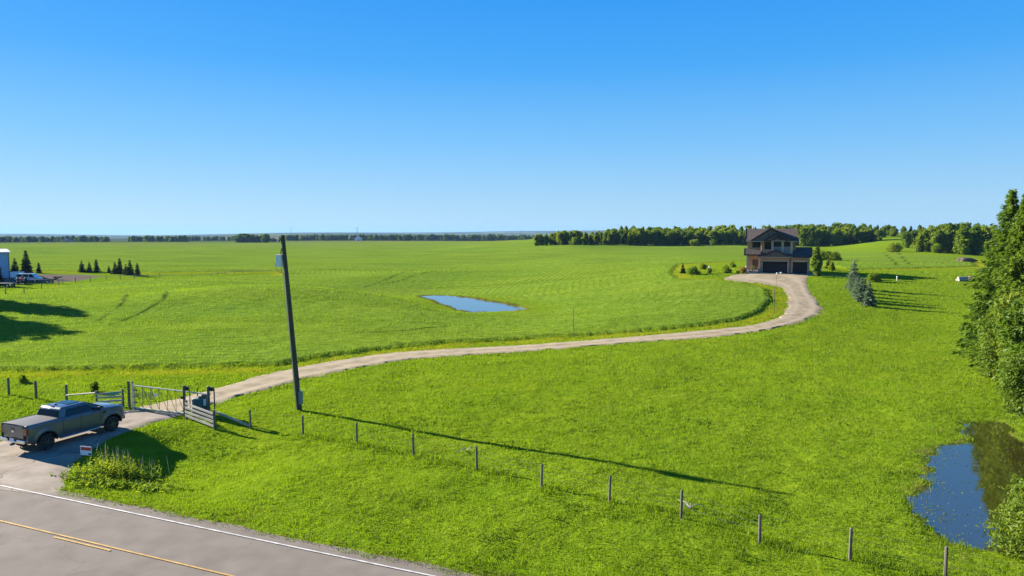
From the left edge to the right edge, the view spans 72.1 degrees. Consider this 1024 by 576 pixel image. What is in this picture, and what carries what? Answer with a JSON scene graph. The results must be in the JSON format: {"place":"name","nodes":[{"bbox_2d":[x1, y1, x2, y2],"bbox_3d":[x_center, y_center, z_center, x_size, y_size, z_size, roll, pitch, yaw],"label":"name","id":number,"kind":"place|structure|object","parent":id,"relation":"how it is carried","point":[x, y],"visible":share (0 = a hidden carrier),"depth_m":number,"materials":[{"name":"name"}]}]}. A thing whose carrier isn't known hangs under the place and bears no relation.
{"place":"outdoors","nodes":[
{"label":"outdoors","id":0,"kind":"place"},
{"bbox_2d":[0,490,477,575],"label":"road","id":1,"kind":"structure","parent":0,"point":[25,551],"depth_m":25.54,"materials":[{"name":"grey asphalt"}]},
{"bbox_2d":[54,536,109,550],"bbox_3d":[-15.847,9.393,25.901,3.000,0.001,0.075,2,5,22],"label":"dash","id":2,"kind":"object","parent":1,"relation":"on","point":[82,543],"visible":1,"depth_m":25.89,"materials":[{"name":"yellow paint"}]},
{"bbox_2d":[0,520,233,575],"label":"line","id":3,"kind":"object","parent":1,"relation":"on","point":[120,549],"visible":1,"depth_m":25.40,"materials":[{"name":"yellow paint"}]},
{"bbox_2d":[0,485,433,575],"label":"edge line","id":4,"kind":"object","parent":1,"relation":"on","point":[227,532],"visible":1,"depth_m":26.76,"materials":[{"name":"white paint"}]},
{"bbox_2d":[423,295,523,311],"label":"slough water","id":5,"kind":"structure","parent":0,"point":[465,304],"depth_m":115.14,"materials":[{"name":"blue liquid"}]},
{"bbox_2d":[130,273,822,411],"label":"driveway","id":6,"kind":"structure","parent":0,"point":[802,302],"depth_m":69.05,"materials":[{"name":"beige gravel"}]},
{"bbox_2d":[0,229,1023,575],"bbox_3d":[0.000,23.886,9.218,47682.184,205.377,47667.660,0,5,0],"label":"ground","id":7,"kind":"structure","parent":0,"point":[416,259],"depth_m":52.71,"materials":[{"name":"green plant"}]},
{"bbox_2d":[0,249,10,277],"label":"metal shed","id":8,"kind":"structure","parent":7,"relation":"on","point":[4,262],"depth_m":165.28,"materials":[{"name":"white"}]},
{"bbox_2d":[10,258,18,271],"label":"yard spruce","id":9,"kind":"object","parent":7,"relation":"on","point":[13,266],"visible":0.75,"depth_m":181.30,"materials":[{"name":"green plant"}]},
{"bbox_2d":[17,374,29,382],"bbox_3d":[-37.225,6.954,53.601,0.839,0.786,0.784,5,6,44],"label":"field bush","id":10,"kind":"object","parent":7,"relation":"on","point":[22,377],"visible":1,"depth_m":53.49,"materials":[{"name":"green plant"}]},
{"bbox_2d":[19,250,33,272],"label":"yard spruce","id":11,"kind":"object","parent":7,"relation":"on","point":[27,267],"visible":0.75,"depth_m":168.54,"materials":[{"name":"green plant"}]},
{"bbox_2d":[16,273,42,282],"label":"parked van","id":12,"kind":"object","parent":7,"relation":"on","point":[30,276],"visible":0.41,"depth_m":156.03,"materials":[{"name":"white paint"}]},
{"bbox_2d":[7,378,67,399],"bbox_3d":[-35.158,7.167,49.486,11.078,1.767,0.325,2,5,22],"label":"wire fence","id":13,"kind":"object","parent":7,"relation":"on","point":[35,389],"visible":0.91,"depth_m":48.38,"materials":[{"name":"grey"}]},
{"bbox_2d":[27,276,62,283],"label":"grain auger","id":14,"kind":"object","parent":7,"relation":"on","point":[52,280],"visible":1,"depth_m":152.82,"materials":[{"name":"metal"}]},
{"bbox_2d":[80,446,91,460],"bbox_3d":[-21.495,8.457,35.537,0.681,0.947,0.024,1,5,14],"label":"yard sign","id":15,"kind":"object","parent":7,"relation":"on","point":[85,450],"visible":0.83,"depth_m":35.50,"materials":[{"name":"white plastic"}]},
{"bbox_2d":[0,409,182,493],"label":"driveway apron","id":16,"kind":"object","parent":7,"relation":"on","point":[28,467],"visible":0.71,"depth_m":35.93,"materials":[{"name":"concrete"}]},
{"bbox_2d":[0,400,124,449],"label":"pickup truck","id":17,"kind":"object","parent":16,"relation":"on","point":[45,426],"visible":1,"depth_m":37.93,"materials":[{"name":"grey paint"}]},
{"bbox_2d":[89,380,99,391],"bbox_3d":[-29.749,7.100,50.162,0.746,1.057,0.838,-3,5,-29],"label":"field bush","id":18,"kind":"object","parent":7,"relation":"on","point":[94,386],"visible":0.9,"depth_m":50.03,"materials":[{"name":"green plant"}]},
{"bbox_2d":[48,458,146,486],"bbox_3d":[-19.581,8.944,33.711,3.365,1.321,3.350,3,5,31],"label":"weed clump","id":19,"kind":"object","parent":7,"relation":"on","point":[82,472],"visible":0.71,"depth_m":33.15,"materials":[{"name":"green plant"}]},
{"bbox_2d":[95,389,123,406],"bbox_3d":[-26.245,7.398,45.926,1.682,1.565,0.224,-1,5,-15],"label":"board panel","id":20,"kind":"object","parent":7,"relation":"on","point":[109,394],"visible":0.68,"depth_m":45.87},
{"bbox_2d":[85,450,144,482],"bbox_3d":[-18.994,8.661,33.798,2.622,1.813,3.231,-3,6,-36],"label":"weed clump","id":21,"kind":"object","parent":7,"relation":"on","point":[111,470],"visible":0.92,"depth_m":33.84,"materials":[{"name":"green plant"}]},
{"bbox_2d":[127,381,130,408],"bbox_3d":[-24.830,7.146,45.656,0.168,2.260,0.168,0,5,0],"label":"gate post","id":22,"kind":"object","parent":7,"relation":"on","point":[128,393],"visible":0.66,"depth_m":45.57,"materials":[{"name":"grey wood"}]},
{"bbox_2d":[124,260,135,274],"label":"yard spruce","id":23,"kind":"object","parent":7,"relation":"on","point":[129,271],"visible":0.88,"depth_m":179.01,"materials":[{"name":"green plant"}]},
{"bbox_2d":[94,442,169,474],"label":"grass heads","id":24,"kind":"object","parent":7,"relation":"on","point":[123,456],"depth_m":35.16,"materials":[{"name":"green plant"}]},
{"bbox_2d":[105,455,161,482],"bbox_3d":[-18.752,8.850,34.757,3.273,1.494,2.098,0,5,0],"label":"weed clump","id":25,"kind":"object","parent":7,"relation":"on","point":[148,476],"visible":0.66,"depth_m":34.64,"materials":[{"name":"green plant"}]},
{"bbox_2d":[131,381,137,409],"bbox_3d":[-24.395,7.154,45.492,0.370,2.270,0.166,0,5,0],"label":"gate post","id":26,"kind":"object","parent":7,"relation":"on","point":[132,391],"visible":0.91,"depth_m":45.44,"materials":[{"name":"metal"}]},
{"bbox_2d":[134,385,210,414],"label":"sliding gate","id":27,"kind":"structure","parent":26,"relation":"attached to","point":[155,395],"depth_m":44.89,"materials":[{"name":"metal"}]},
{"bbox_2d":[67,470,204,492],"bbox_3d":[-17.750,9.024,32.468,6.924,0.967,2.332,1,5,11],"label":"weed clump","id":28,"kind":"object","parent":7,"relation":"on","point":[133,485],"visible":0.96,"depth_m":32.28,"materials":[{"name":"green plant"}]},
{"bbox_2d":[180,385,189,415],"bbox_3d":[-20.417,7.238,43.998,0.500,2.350,0.202,0,5,0],"label":"gate post","id":29,"kind":"object","parent":7,"relation":"on","point":[184,388],"visible":0.86,"depth_m":43.89,"materials":[{"name":"wood"}]},
{"bbox_2d":[192,396,202,416],"bbox_3d":[-19.507,7.379,44.012,0.900,1.220,0.900,0,5,0],"label":"storage tank","id":30,"kind":"object","parent":7,"relation":"on","point":[197,401],"visible":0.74,"depth_m":43.61,"materials":[{"name":"black plastic"}]},
{"bbox_2d":[185,400,215,429],"bbox_3d":[-18.735,7.757,42.285,3.215,1.624,0.183,3,6,36],"label":"board panel","id":31,"kind":"object","parent":7,"relation":"on","point":[213,413],"visible":0.82,"depth_m":42.07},
{"bbox_2d":[201,394,207,416],"bbox_3d":[-19.081,7.291,43.854,0.400,1.360,0.400,-1,5,-11],"label":"motor box","id":32,"kind":"object","parent":7,"relation":"on","point":[204,401],"visible":0.52,"depth_m":43.66,"materials":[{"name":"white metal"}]},
{"bbox_2d":[135,269,281,275],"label":"rail fence","id":33,"kind":"object","parent":7,"relation":"on","point":[201,274],"visible":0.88,"depth_m":176.09,"materials":[{"name":"brown wood"}]},
{"bbox_2d":[206,386,213,418],"bbox_3d":[-18.404,7.196,42.965,0.406,2.450,0.221,0,5,0],"label":"gate post","id":34,"kind":"object","parent":7,"relation":"on","point":[209,388],"visible":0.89,"depth_m":42.86,"materials":[{"name":"wood"}]},
{"bbox_2d":[216,411,249,426],"bbox_3d":[-16.743,7.848,42.201,3.060,0.524,0.146,3,5,32],"label":"brace rail","id":35,"kind":"object","parent":7,"relation":"on","point":[233,419],"visible":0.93,"depth_m":42.10,"materials":[{"name":"grey wood"}]},
{"bbox_2d":[239,233,253,242],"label":"tree","id":36,"kind":"object","parent":7,"relation":"on","point":[246,238],"visible":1,"depth_m":900.91,"materials":[{"name":"green plant"}]},
{"bbox_2d":[260,233,270,242],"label":"tree","id":37,"kind":"object","parent":7,"relation":"on","point":[265,238],"visible":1,"depth_m":888.31,"materials":[{"name":"green plant"}]},
{"bbox_2d":[59,489,511,575],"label":"verge grass","id":38,"kind":"structure","parent":7,"relation":"on","point":[133,504],"depth_m":26.14,"materials":[{"name":"green plant"}]},
{"bbox_2d":[275,235,302,410],"bbox_3d":[-14.154,2.561,44.691,1.559,11.810,0.397,0,5,-2],"label":"utility pole","id":39,"kind":"object","parent":7,"relation":"on","point":[280,260],"visible":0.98,"depth_m":44.59,"materials":[{"name":"brown wood"}]},
{"bbox_2d":[417,294,518,311],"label":"reeds","id":40,"kind":"object","parent":7,"relation":"on","point":[435,301],"visible":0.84,"depth_m":116.52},
{"bbox_2d":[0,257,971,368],"bbox_3d":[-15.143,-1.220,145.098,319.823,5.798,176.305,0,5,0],"label":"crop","id":41,"kind":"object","parent":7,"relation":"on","point":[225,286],"visible":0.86,"depth_m":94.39,"materials":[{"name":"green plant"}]},
{"bbox_2d":[0,325,984,575],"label":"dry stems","id":42,"kind":"object","parent":7,"relation":"on","point":[580,446],"visible":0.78,"depth_m":38.10,"materials":[{"name":"beige plant"}]},
{"bbox_2d":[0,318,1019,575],"bbox_3d":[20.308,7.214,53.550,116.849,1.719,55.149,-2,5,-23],"label":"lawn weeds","id":43,"kind":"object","parent":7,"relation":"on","point":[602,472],"visible":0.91,"depth_m":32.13,"materials":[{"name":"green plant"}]},
{"bbox_2d":[556,232,564,244],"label":"aspen tree","id":44,"kind":"object","parent":7,"relation":"on","point":[559,239],"visible":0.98,"depth_m":394.94,"materials":[{"name":"green plant"}]},
{"bbox_2d":[561,230,569,244],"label":"aspen tree","id":45,"kind":"object","parent":7,"relation":"on","point":[565,235],"visible":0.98,"depth_m":395.57,"materials":[{"name":"green plant"}]},
{"bbox_2d":[568,237,580,244],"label":"field bush","id":46,"kind":"object","parent":7,"relation":"on","point":[574,241],"visible":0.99,"depth_m":389.40,"materials":[{"name":"green plant"}]},
{"bbox_2d":[580,232,589,243],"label":"aspen tree","id":47,"kind":"object","parent":7,"relation":"on","point":[584,238],"visible":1,"depth_m":396.75,"materials":[{"name":"green plant"}]},
{"bbox_2d":[592,232,599,243],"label":"aspen tree","id":48,"kind":"object","parent":7,"relation":"on","point":[596,238],"visible":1,"depth_m":398.48,"materials":[{"name":"green plant"}]},
{"bbox_2d":[625,230,635,244],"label":"aspen tree","id":49,"kind":"object","parent":7,"relation":"on","point":[631,238],"visible":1,"depth_m":400.62,"materials":[{"name":"green plant"}]},
{"bbox_2d":[249,409,1023,575],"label":"wire fence","id":50,"kind":"object","parent":7,"relation":"on","point":[759,522],"visible":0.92,"depth_m":28.12,"materials":[{"name":"grey wood"}]},
{"bbox_2d":[635,228,645,244],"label":"aspen tree","id":51,"kind":"object","parent":7,"relation":"on","point":[640,239],"visible":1,"depth_m":400.94,"materials":[{"name":"green plant"}]},
{"bbox_2d":[650,228,662,244],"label":"aspen tree","id":52,"kind":"object","parent":7,"relation":"on","point":[655,238],"visible":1,"depth_m":402.42,"materials":[{"name":"green plant"}]},
{"bbox_2d":[664,232,673,244],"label":"aspen tree","id":53,"kind":"object","parent":7,"relation":"on","point":[669,238],"visible":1,"depth_m":403.99,"materials":[{"name":"green plant"}]},
{"bbox_2d":[679,230,685,244],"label":"aspen tree","id":54,"kind":"object","parent":7,"relation":"on","point":[682,240],"visible":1,"depth_m":404.44,"materials":[{"name":"green plant"}]},
{"bbox_2d":[684,230,693,244],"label":"aspen tree","id":55,"kind":"object","parent":7,"relation":"on","point":[688,235],"visible":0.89,"depth_m":403.21,"materials":[{"name":"green plant"}]},
{"bbox_2d":[687,266,700,274],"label":"garden bush","id":56,"kind":"object","parent":7,"relation":"on","point":[693,270],"visible":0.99,"depth_m":136.64,"materials":[{"name":"green plant"}]},
{"bbox_2d":[696,231,703,244],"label":"aspen tree","id":57,"kind":"object","parent":7,"relation":"on","point":[699,236],"visible":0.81,"depth_m":409.61,"materials":[{"name":"green plant"}]},
{"bbox_2d":[706,230,720,244],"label":"aspen tree","id":58,"kind":"object","parent":7,"relation":"on","point":[712,237],"visible":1,"depth_m":405.78,"materials":[{"name":"green plant"}]},
{"bbox_2d":[717,230,726,244],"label":"aspen tree","id":59,"kind":"object","parent":7,"relation":"on","point":[722,239],"visible":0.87,"depth_m":408.64,"materials":[{"name":"green plant"}]},
{"bbox_2d":[721,265,732,272],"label":"garden bush","id":60,"kind":"object","parent":7,"relation":"on","point":[725,269],"visible":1,"depth_m":138.23,"materials":[{"name":"green plant"}]},
{"bbox_2d":[727,229,736,243],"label":"aspen tree","id":61,"kind":"object","parent":7,"relation":"on","point":[732,236],"visible":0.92,"depth_m":411.74,"materials":[{"name":"green plant"}]},
{"bbox_2d":[744,226,812,273],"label":"house","id":62,"kind":"structure","parent":7,"relation":"on","point":[771,250],"depth_m":137.83,"materials":[{"name":"beige"}]},
{"bbox_2d":[762,261,786,272],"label":"garage door","id":63,"kind":"structure","parent":62,"relation":"in","point":[768,266],"depth_m":137.79,"materials":[{"name":"black metal"}]},
{"bbox_2d":[792,262,807,272],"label":"garage door","id":64,"kind":"structure","parent":62,"relation":"in","point":[798,267],"depth_m":136.27,"materials":[{"name":"black metal"}]},
{"bbox_2d":[798,227,806,245],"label":"aspen tree","id":65,"kind":"object","parent":7,"relation":"on","point":[802,237],"visible":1,"depth_m":399.17,"materials":[{"name":"green plant"}]},
{"bbox_2d":[805,227,814,246],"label":"aspen tree","id":66,"kind":"object","parent":7,"relation":"on","point":[809,237],"visible":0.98,"depth_m":397.58,"materials":[{"name":"green plant"}]},
{"bbox_2d":[810,246,823,276],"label":"poplar tree","id":67,"kind":"object","parent":7,"relation":"on","point":[816,264],"visible":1,"depth_m":130.88,"materials":[{"name":"green plant"}]},
{"bbox_2d":[811,229,823,246],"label":"aspen tree","id":68,"kind":"object","parent":7,"relation":"on","point":[818,235],"visible":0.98,"depth_m":395.84,"materials":[{"name":"green plant"}]},
{"bbox_2d":[820,229,828,245],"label":"aspen tree","id":69,"kind":"object","parent":7,"relation":"on","point":[824,242],"visible":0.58,"depth_m":399.07,"materials":[{"name":"green plant"}]},
{"bbox_2d":[824,251,841,260],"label":"field bush","id":70,"kind":"object","parent":7,"relation":"on","point":[835,256],"visible":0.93,"depth_m":196.94,"materials":[{"name":"green plant"}]},
{"bbox_2d":[827,228,843,245],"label":"aspen tree","id":71,"kind":"object","parent":7,"relation":"on","point":[835,237],"visible":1,"depth_m":393.59,"materials":[{"name":"green plant"}]},
{"bbox_2d":[841,227,852,243],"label":"aspen tree","id":72,"kind":"object","parent":7,"relation":"on","point":[847,231],"visible":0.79,"depth_m":396.53,"materials":[{"name":"green plant"}]},
{"bbox_2d":[844,260,860,288],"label":"blue spruce","id":73,"kind":"object","parent":7,"relation":"on","point":[854,265],"visible":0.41,"depth_m":114.12,"materials":[{"name":"green plant"}]},
{"bbox_2d":[849,228,860,242],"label":"aspen tree","id":74,"kind":"object","parent":7,"relation":"on","point":[855,236],"visible":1,"depth_m":393.43,"materials":[{"name":"green plant"}]},
{"bbox_2d":[852,275,859,298],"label":"blue spruce","id":75,"kind":"object","parent":7,"relation":"on","point":[855,292],"visible":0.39,"depth_m":105.10,"materials":[{"name":"green plant"}]},
{"bbox_2d":[853,278,864,302],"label":"blue spruce","id":76,"kind":"object","parent":7,"relation":"on","point":[859,295],"visible":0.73,"depth_m":102.61,"materials":[{"name":"green plant"}]},
{"bbox_2d":[859,230,871,241],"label":"aspen tree","id":77,"kind":"object","parent":7,"relation":"on","point":[862,236],"visible":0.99,"depth_m":392.76,"materials":[{"name":"green plant"}]},
{"bbox_2d":[860,280,876,306],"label":"blue spruce","id":78,"kind":"object","parent":7,"relation":"on","point":[870,300],"visible":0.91,"depth_m":99.39,"materials":[{"name":"green plant"}]},
{"bbox_2d":[866,272,880,281],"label":"yellow bush","id":79,"kind":"object","parent":7,"relation":"on","point":[871,277],"visible":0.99,"depth_m":123.58,"materials":[{"name":"green plant"}]},
{"bbox_2d":[873,229,884,240],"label":"aspen tree","id":80,"kind":"object","parent":7,"relation":"on","point":[878,235],"visible":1,"depth_m":388.33,"materials":[{"name":"green plant"}]},
{"bbox_2d":[888,226,898,235],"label":"aspen tree","id":81,"kind":"object","parent":7,"relation":"on","point":[894,230],"visible":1,"depth_m":415.23,"materials":[{"name":"green plant"}]},
{"bbox_2d":[884,242,903,251],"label":"field bush","id":82,"kind":"object","parent":7,"relation":"on","point":[892,247],"visible":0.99,"depth_m":288.61,"materials":[{"name":"green plant"}]},
{"bbox_2d":[900,230,912,247],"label":"aspen tree","id":83,"kind":"object","parent":7,"relation":"on","point":[906,239],"visible":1,"depth_m":325.15,"materials":[{"name":"green plant"}]},
{"bbox_2d":[909,229,917,246],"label":"aspen tree","id":84,"kind":"object","parent":7,"relation":"on","point":[913,233],"visible":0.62,"depth_m":332.72,"materials":[{"name":"green plant"}]},
{"bbox_2d":[913,233,925,251],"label":"aspen tree","id":85,"kind":"object","parent":7,"relation":"on","point":[919,246],"visible":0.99,"depth_m":284.09,"materials":[{"name":"green plant"}]},
{"bbox_2d":[922,228,929,251],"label":"aspen tree","id":86,"kind":"object","parent":7,"relation":"on","point":[924,232],"visible":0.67,"depth_m":287.39,"materials":[{"name":"green plant"}]},
{"bbox_2d":[925,228,936,251],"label":"aspen tree","id":87,"kind":"object","parent":7,"relation":"on","point":[932,232],"visible":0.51,"depth_m":286.55,"materials":[{"name":"green plant"}]},
{"bbox_2d":[929,229,947,252],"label":"aspen tree","id":88,"kind":"object","parent":7,"relation":"on","point":[938,241],"visible":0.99,"depth_m":273.75,"materials":[{"name":"green plant"}]},
{"bbox_2d":[943,222,957,252],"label":"aspen tree","id":89,"kind":"object","parent":7,"relation":"on","point":[950,230],"visible":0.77,"depth_m":273.71,"materials":[{"name":"green plant"}]},
{"bbox_2d":[951,226,973,254],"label":"aspen tree","id":90,"kind":"object","parent":7,"relation":"on","point":[963,238],"visible":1,"depth_m":266.05,"materials":[{"name":"green plant"}]},
{"bbox_2d":[957,257,977,262],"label":"brush heap","id":91,"kind":"object","parent":7,"relation":"on","point":[967,259],"visible":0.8,"depth_m":202.40,"materials":[{"name":"grey plant"}]},
{"bbox_2d":[969,225,984,254],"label":"aspen tree","id":92,"kind":"object","parent":7,"relation":"on","point":[977,243],"visible":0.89,"depth_m":267.57,"materials":[{"name":"green plant"}]},
{"bbox_2d":[976,304,991,343],"bbox_3d":[40.581,3.924,58.616,3.646,5.996,4.107,0,5,0],"label":"brush tree","id":93,"kind":"object","parent":7,"relation":"on","point":[985,318],"visible":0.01,"depth_m":59.06,"materials":[{"name":"green plant"}]},
{"bbox_2d":[949,189,1019,358],"bbox_3d":[43.536,-0.296,62.249,8.557,16.817,8.656,0,5,0],"label":"spruce tree","id":94,"kind":"object","parent":7,"relation":"on","point":[1001,235],"visible":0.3,"depth_m":62.16,"materials":[{"name":"green plant"}]},
{"bbox_2d":[979,225,996,254],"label":"aspen tree","id":95,"kind":"object","parent":7,"relation":"on","point":[986,232],"visible":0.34,"depth_m":279.88,"materials":[{"name":"green plant"}]},
{"bbox_2d":[977,318,1000,379],"bbox_3d":[38.044,4.423,53.313,5.445,5.782,4.834,-3,6,-36],"label":"brush tree","id":96,"kind":"object","parent":7,"relation":"on","point":[988,353],"visible":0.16,"depth_m":53.38,"materials":[{"name":"green plant"}]},
{"bbox_2d":[969,218,1019,358],"bbox_3d":[42.283,-0.079,57.164,8.280,17.087,8.376,-1,5,-15],"label":"spruce tree","id":97,"kind":"object","parent":7,"relation":"on","point":[975,341],"depth_m":59.60,"materials":[{"name":"green plant"}]},
{"bbox_2d":[966,194,1023,373],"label":"spruce tree","id":98,"kind":"object","parent":7,"relation":"on","point":[1010,265],"visible":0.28,"depth_m":55.01,"materials":[{"name":"green plant"}]},
{"bbox_2d":[975,493,1023,563],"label":"willow bush","id":99,"kind":"object","parent":7,"relation":"on","point":[1009,534],"visible":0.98,"depth_m":25.30,"materials":[{"name":"green plant"}]},
{"bbox_2d":[987,295,1023,390],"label":"brush tree","id":100,"kind":"object","parent":7,"relation":"on","point":[1010,324],"visible":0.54,"depth_m":46.88,"materials":[{"name":"green plant"}]},
{"bbox_2d":[988,285,1023,380],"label":"brush tree","id":101,"kind":"object","parent":7,"relation":"on","point":[999,305],"visible":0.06,"depth_m":49.76,"materials":[{"name":"green plant"}]},
{"bbox_2d":[993,350,1023,416],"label":"brush tree","id":102,"kind":"object","parent":7,"relation":"on","point":[1012,386],"visible":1,"depth_m":43.61,"materials":[{"name":"green plant"}]},
{"bbox_2d":[998,473,1023,512],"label":"willow bush","id":103,"kind":"object","parent":7,"relation":"on","point":[1018,487],"visible":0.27,"depth_m":27.43,"materials":[{"name":"green plant"}]},
{"bbox_2d":[0,0,1023,234],"label":"sky","id":104,"kind":"structure","parent":0,"point":[118,117],"materials":[{"name":"blue"}]},
{"bbox_2d":[906,422,1023,556],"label":"pond water","id":105,"kind":"structure","parent":0,"point":[1001,460],"depth_m":32.46,"materials":[{"name":"blue liquid"}]},
{"bbox_2d":[906,423,1023,548],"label":"pond weed","id":106,"kind":"object","parent":105,"relation":"in","point":[966,487],"visible":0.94,"depth_m":31.78,"materials":[{"name":"green plant"}]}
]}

